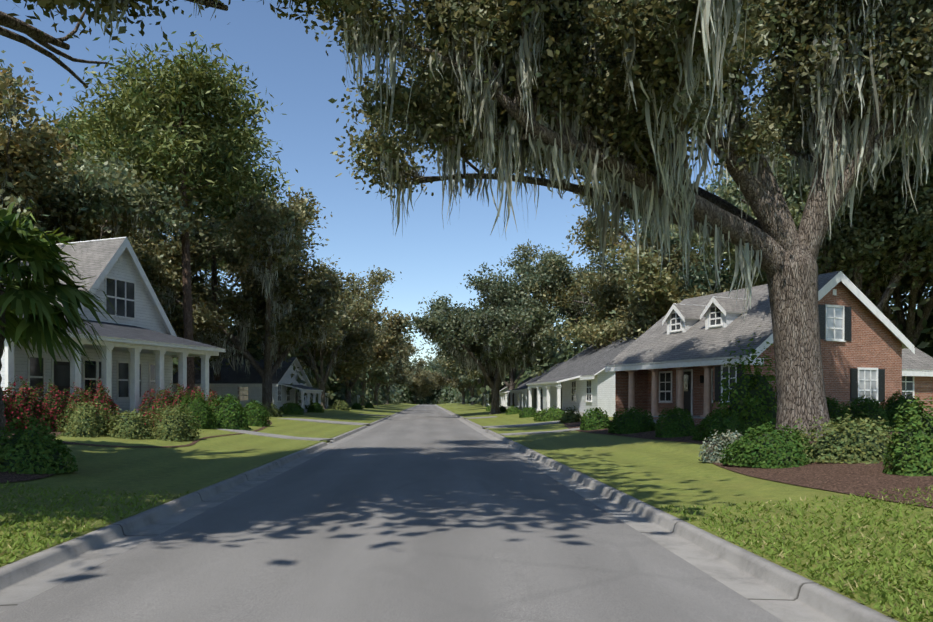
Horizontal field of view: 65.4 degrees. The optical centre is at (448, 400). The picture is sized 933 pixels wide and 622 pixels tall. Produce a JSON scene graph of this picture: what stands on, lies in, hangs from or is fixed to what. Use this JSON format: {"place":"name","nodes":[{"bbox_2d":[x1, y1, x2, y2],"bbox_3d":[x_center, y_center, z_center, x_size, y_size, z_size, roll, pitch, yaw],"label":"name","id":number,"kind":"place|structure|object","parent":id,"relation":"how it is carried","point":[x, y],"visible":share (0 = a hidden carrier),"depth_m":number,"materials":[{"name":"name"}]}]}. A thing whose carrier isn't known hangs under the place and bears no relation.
{"place":"outdoors","nodes":[
{"label":"outdoors","id":0,"kind":"place"},
{"bbox_2d":[0,404,783,621],"bbox_3d":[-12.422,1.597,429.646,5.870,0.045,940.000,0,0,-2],"label":"road","id":1,"kind":"structure","parent":0,"point":[427,513],"depth_m":7.38,"materials":[{"name":"grey asphalt"}]},
{"bbox_2d":[0,404,418,612],"bbox_3d":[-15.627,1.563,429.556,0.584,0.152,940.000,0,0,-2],"label":"kerb","id":2,"kind":"structure","parent":1,"relation":"on","point":[26,578],"depth_m":8.56,"materials":[{"name":"concrete"}]},
{"bbox_2d":[435,404,898,621],"bbox_3d":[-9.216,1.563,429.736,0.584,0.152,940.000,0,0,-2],"label":"kerb","id":3,"kind":"structure","parent":1,"relation":"on","point":[781,593],"depth_m":7.31,"materials":[{"name":"concrete"}]},
{"bbox_2d":[0,0,929,365],"label":"sky","id":4,"kind":"structure","parent":0,"point":[296,69],"materials":[{"name":"blue"}]},
{"bbox_2d":[0,403,932,621],"bbox_3d":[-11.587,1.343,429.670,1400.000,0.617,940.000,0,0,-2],"label":"ground","id":5,"kind":"structure","parent":0,"point":[657,473],"depth_m":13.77,"materials":[{"name":"green plant"}]},
{"bbox_2d":[0,470,56,482],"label":"mulch bed","id":6,"kind":"object","parent":5,"relation":"on","point":[10,476],"visible":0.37,"depth_m":12.21,"materials":[{"name":"brown soil"}]},
{"bbox_2d":[0,50,88,170],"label":"oak","id":7,"kind":"object","parent":5,"relation":"on","point":[13,87],"visible":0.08,"depth_m":39.65,"materials":[{"name":"green plant"}]},
{"bbox_2d":[0,199,118,444],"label":"sabal palm","id":8,"kind":"object","parent":5,"relation":"on","point":[42,322],"visible":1,"depth_m":15.26,"materials":[{"name":"green plant"}]},
{"bbox_2d":[22,106,177,234],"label":"tree","id":9,"kind":"object","parent":5,"relation":"on","point":[75,154],"visible":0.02,"depth_m":65.14,"materials":[{"name":"green plant"}]},
{"bbox_2d":[0,141,206,256],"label":"oak","id":10,"kind":"object","parent":5,"relation":"on","point":[109,192],"visible":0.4,"depth_m":37.79,"materials":[{"name":"green plant"}]},
{"bbox_2d":[0,61,221,243],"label":"oak","id":11,"kind":"object","parent":5,"relation":"on","point":[17,163],"visible":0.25,"depth_m":35.27,"materials":[{"name":"green plant"}]},
{"bbox_2d":[0,237,225,419],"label":"cottage","id":12,"kind":"structure","parent":5,"relation":"on","point":[144,343],"depth_m":31.12,"materials":[{"name":"white"}]},
{"bbox_2d":[8,420,271,446],"bbox_3d":[-29.788,1.140,56.386,16.071,0.302,86.242,0,0,-36],"label":"mulch bed","id":13,"kind":"object","parent":5,"relation":"on","point":[194,442],"visible":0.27,"depth_m":20.31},
{"bbox_2d":[35,74,265,248],"bbox_3d":[-21.976,-11.407,54.884,15.336,25.266,14.494,0,0,-2],"label":"pine","id":14,"kind":"object","parent":5,"relation":"on","point":[71,117],"visible":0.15,"depth_m":51.83,"materials":[{"name":"green plant"}]},
{"bbox_2d":[30,30,297,395],"bbox_3d":[-16.021,-10.231,43.412,13.472,22.759,13.480,0,0,-2],"label":"tree","id":15,"kind":"object","parent":5,"relation":"on","point":[155,139],"visible":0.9,"depth_m":41.87,"materials":[{"name":"green plant"}]},
{"bbox_2d":[95,213,248,308],"bbox_3d":[-23.413,-7.641,56.703,18.476,17.552,19.934,0,0,-19],"label":"oak","id":16,"kind":"object","parent":5,"relation":"on","point":[207,252],"visible":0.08,"depth_m":54.60,"materials":[{"name":"green plant"}]},
{"bbox_2d":[128,228,240,373],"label":"oak","id":17,"kind":"object","parent":5,"relation":"on","point":[221,290],"depth_m":66.70,"materials":[{"name":"green plant"}]},
{"bbox_2d":[0,375,373,473],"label":"shrubs","id":18,"kind":"object","parent":5,"relation":"on","point":[26,448],"visible":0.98,"depth_m":22.70,"materials":[{"name":"green plant"}]},
{"bbox_2d":[0,0,390,87],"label":"live oak","id":19,"kind":"object","parent":5,"relation":"on","point":[40,37],"visible":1,"depth_m":13.86,"materials":[{"name":"green plant"}]},
{"bbox_2d":[164,116,292,380],"bbox_3d":[-19.361,-12.057,62.155,14.926,26.644,12.586,0,0,-2],"label":"tree","id":20,"kind":"object","parent":5,"relation":"on","point":[214,262],"visible":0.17,"depth_m":61.95,"materials":[{"name":"green plant"}]},
{"bbox_2d":[129,183,364,409],"bbox_3d":[-16.681,-7.955,57.454,19.794,18.180,23.376,0,0,-2],"label":"oak","id":21,"kind":"object","parent":5,"relation":"on","point":[278,305],"visible":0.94,"depth_m":53.50,"materials":[{"name":"green plant"}]},
{"bbox_2d":[173,357,322,411],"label":"white house","id":22,"kind":"structure","parent":5,"relation":"on","point":[241,386],"depth_m":63.22,"materials":[{"name":"white wood"}]},
{"bbox_2d":[200,201,312,292],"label":"tree","id":23,"kind":"object","parent":5,"relation":"on","point":[219,268],"visible":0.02,"depth_m":92.30,"materials":[{"name":"green plant"}]},
{"bbox_2d":[216,428,333,440],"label":"driveway","id":24,"kind":"structure","parent":5,"relation":"on","point":[277,435],"depth_m":28.05,"materials":[{"name":"concrete"}]},
{"bbox_2d":[236,258,401,409],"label":"oak","id":25,"kind":"object","parent":5,"relation":"on","point":[358,338],"visible":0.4,"depth_m":85.13,"materials":[{"name":"green plant"}]},
{"bbox_2d":[310,392,328,407],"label":"house","id":26,"kind":"structure","parent":5,"relation":"on","point":[311,396],"depth_m":97.29,"materials":[{"name":"white"}]},
{"bbox_2d":[277,418,369,424],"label":"drive","id":27,"kind":"structure","parent":5,"relation":"on","point":[333,422],"depth_m":44.85,"materials":[{"name":"concrete"}]},
{"bbox_2d":[325,296,422,405],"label":"oak","id":28,"kind":"object","parent":5,"relation":"on","point":[384,349],"visible":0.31,"depth_m":105.75,"materials":[{"name":"green plant"}]},
{"bbox_2d":[360,414,390,415],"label":"drive","id":29,"kind":"structure","parent":5,"relation":"on","point":[375,415],"depth_m":70.52,"materials":[{"name":"concrete"}]},
{"bbox_2d":[350,324,410,405],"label":"oak","id":30,"kind":"object","parent":5,"relation":"on","point":[380,373],"visible":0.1,"depth_m":134.53,"materials":[{"name":"green plant"}]},
{"bbox_2d":[364,322,417,404],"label":"oak","id":31,"kind":"object","parent":5,"relation":"on","point":[408,350],"visible":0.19,"depth_m":169.78,"materials":[{"name":"green plant"}]},
{"bbox_2d":[381,342,422,403],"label":"oak","id":32,"kind":"object","parent":5,"relation":"on","point":[403,379],"visible":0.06,"depth_m":203.75,"materials":[{"name":"green plant"}]},
{"bbox_2d":[401,359,442,403],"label":"oak","id":33,"kind":"object","parent":5,"relation":"on","point":[423,384],"visible":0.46,"depth_m":303.56,"materials":[{"name":"green plant"}]},
{"bbox_2d":[428,362,440,369],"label":"oak","id":34,"kind":"object","parent":5,"relation":"on","point":[433,363],"depth_m":356.42,"materials":[{"name":"green plant"}]},
{"bbox_2d":[425,371,471,403],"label":"oak","id":35,"kind":"object","parent":5,"relation":"on","point":[453,382],"visible":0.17,"depth_m":221.54,"materials":[{"name":"green plant"}]},
{"bbox_2d":[432,342,483,404],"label":"oak","id":36,"kind":"object","parent":5,"relation":"on","point":[463,380],"visible":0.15,"depth_m":186.61,"materials":[{"name":"green plant"}]},
{"bbox_2d":[432,349,493,405],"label":"oak","id":37,"kind":"object","parent":5,"relation":"on","point":[480,382],"depth_m":153.77,"materials":[{"name":"green plant"}]},
{"bbox_2d":[464,416,496,418],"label":"drive","id":38,"kind":"structure","parent":5,"relation":"on","point":[479,417],"depth_m":60.61,"materials":[{"name":"concrete"}]},
{"bbox_2d":[397,251,580,413],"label":"oak","id":39,"kind":"object","parent":5,"relation":"on","point":[490,335],"visible":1,"depth_m":67.09,"materials":[{"name":"green plant"}]},
{"bbox_2d":[484,382,508,406],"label":"house","id":40,"kind":"structure","parent":5,"relation":"on","point":[505,388],"depth_m":122.59,"materials":[{"name":"grey"}]},
{"bbox_2d":[433,336,565,387],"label":"oak","id":41,"kind":"object","parent":5,"relation":"on","point":[476,374],"depth_m":120.12,"materials":[{"name":"green plant"}]},
{"bbox_2d":[436,280,575,405],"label":"oak","id":42,"kind":"object","parent":5,"relation":"on","point":[511,384],"visible":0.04,"depth_m":97.92,"materials":[{"name":"green plant"}]},
{"bbox_2d":[482,421,558,427],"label":"drive","id":43,"kind":"structure","parent":5,"relation":"on","point":[525,425],"depth_m":39.95,"materials":[{"name":"concrete"}]},
{"bbox_2d":[499,370,545,408],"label":"house","id":44,"kind":"structure","parent":5,"relation":"on","point":[503,398],"depth_m":97.27,"materials":[{"name":"white"}]},
{"bbox_2d":[509,362,564,410],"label":"house","id":45,"kind":"structure","parent":5,"relation":"on","point":[523,389],"depth_m":75.54,"materials":[{"name":"beige"}]},
{"bbox_2d":[499,428,579,435],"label":"driveway","id":46,"kind":"structure","parent":5,"relation":"on","point":[538,432],"depth_m":31.36,"materials":[{"name":"concrete"}]},
{"bbox_2d":[173,176,932,409],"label":"trees","id":47,"kind":"object","parent":5,"relation":"on","point":[449,394],"visible":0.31,"depth_m":105.35,"materials":[{"name":"green plant"}]},
{"bbox_2d":[492,217,634,347],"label":"oak","id":48,"kind":"object","parent":5,"relation":"on","point":[526,253],"visible":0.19,"depth_m":79.59,"materials":[{"name":"green plant"}]},
{"bbox_2d":[526,333,642,416],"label":"white house","id":49,"kind":"structure","parent":5,"relation":"on","point":[582,381],"depth_m":51.04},
{"bbox_2d":[277,0,932,437],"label":"live oak","id":50,"kind":"object","parent":5,"relation":"on","point":[617,98],"visible":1,"depth_m":18.26,"materials":[{"name":"green plant"}]},
{"bbox_2d":[521,179,740,339],"bbox_3d":[21.023,-9.019,62.938,28.450,20.308,23.255,0,0,-2],"label":"oak","id":51,"kind":"object","parent":5,"relation":"on","point":[606,296],"visible":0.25,"depth_m":63.26,"materials":[{"name":"green plant"}]},
{"bbox_2d":[559,234,740,349],"bbox_3d":[16.841,-4.878,52.936,15.644,12.025,15.957,0,0,-2],"label":"oak","id":52,"kind":"object","parent":5,"relation":"on","point":[653,292],"visible":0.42,"depth_m":49.87,"materials":[{"name":"green plant"}]},
{"bbox_2d":[564,419,763,445],"bbox_3d":[8.490,1.149,29.980,6.017,0.259,25.508,0,0,-2],"label":"mulch bed","id":53,"kind":"object","parent":5,"relation":"on","point":[644,435],"visible":0.27,"depth_m":25.16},
{"bbox_2d":[486,326,932,475],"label":"shrubs","id":54,"kind":"object","parent":5,"relation":"on","point":[859,433],"visible":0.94,"depth_m":15.35,"materials":[{"name":"green plant"}]},
{"bbox_2d":[725,54,793,174],"bbox_3d":[27.388,-11.915,48.958,16.250,26.373,15.176,0,0,-2],"label":"tree","id":55,"kind":"object","parent":5,"relation":"on","point":[767,106],"visible":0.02,"depth_m":50.05,"materials":[{"name":"green plant"}]},
{"bbox_2d":[603,167,932,324],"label":"oak","id":56,"kind":"object","parent":5,"relation":"on","point":[698,278],"visible":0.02,"depth_m":56.38,"materials":[{"name":"green plant"}]},
{"bbox_2d":[605,271,932,424],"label":"brick house","id":57,"kind":"structure","parent":5,"relation":"on","point":[677,355],"depth_m":31.37,"materials":[{"name":"brown brick"}]},
{"bbox_2d":[651,112,932,311],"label":"oak","id":58,"kind":"object","parent":5,"relation":"on","point":[860,239],"visible":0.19,"depth_m":41.12,"materials":[{"name":"green plant"}]},
{"bbox_2d":[706,431,932,506],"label":"mulch bed","id":59,"kind":"object","parent":5,"relation":"on","point":[862,479],"visible":0.42,"depth_m":11.56,"materials":[{"name":"brown wood"}]},
{"bbox_2d":[751,51,932,345],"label":"oak","id":60,"kind":"object","parent":5,"relation":"on","point":[906,281],"visible":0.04,"depth_m":46.83,"materials":[{"name":"green plant"}]},
{"bbox_2d":[792,126,932,262],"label":"oak","id":61,"kind":"object","parent":5,"relation":"on","point":[917,218],"visible":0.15,"depth_m":39.48,"materials":[{"name":"green plant"}]}
]}

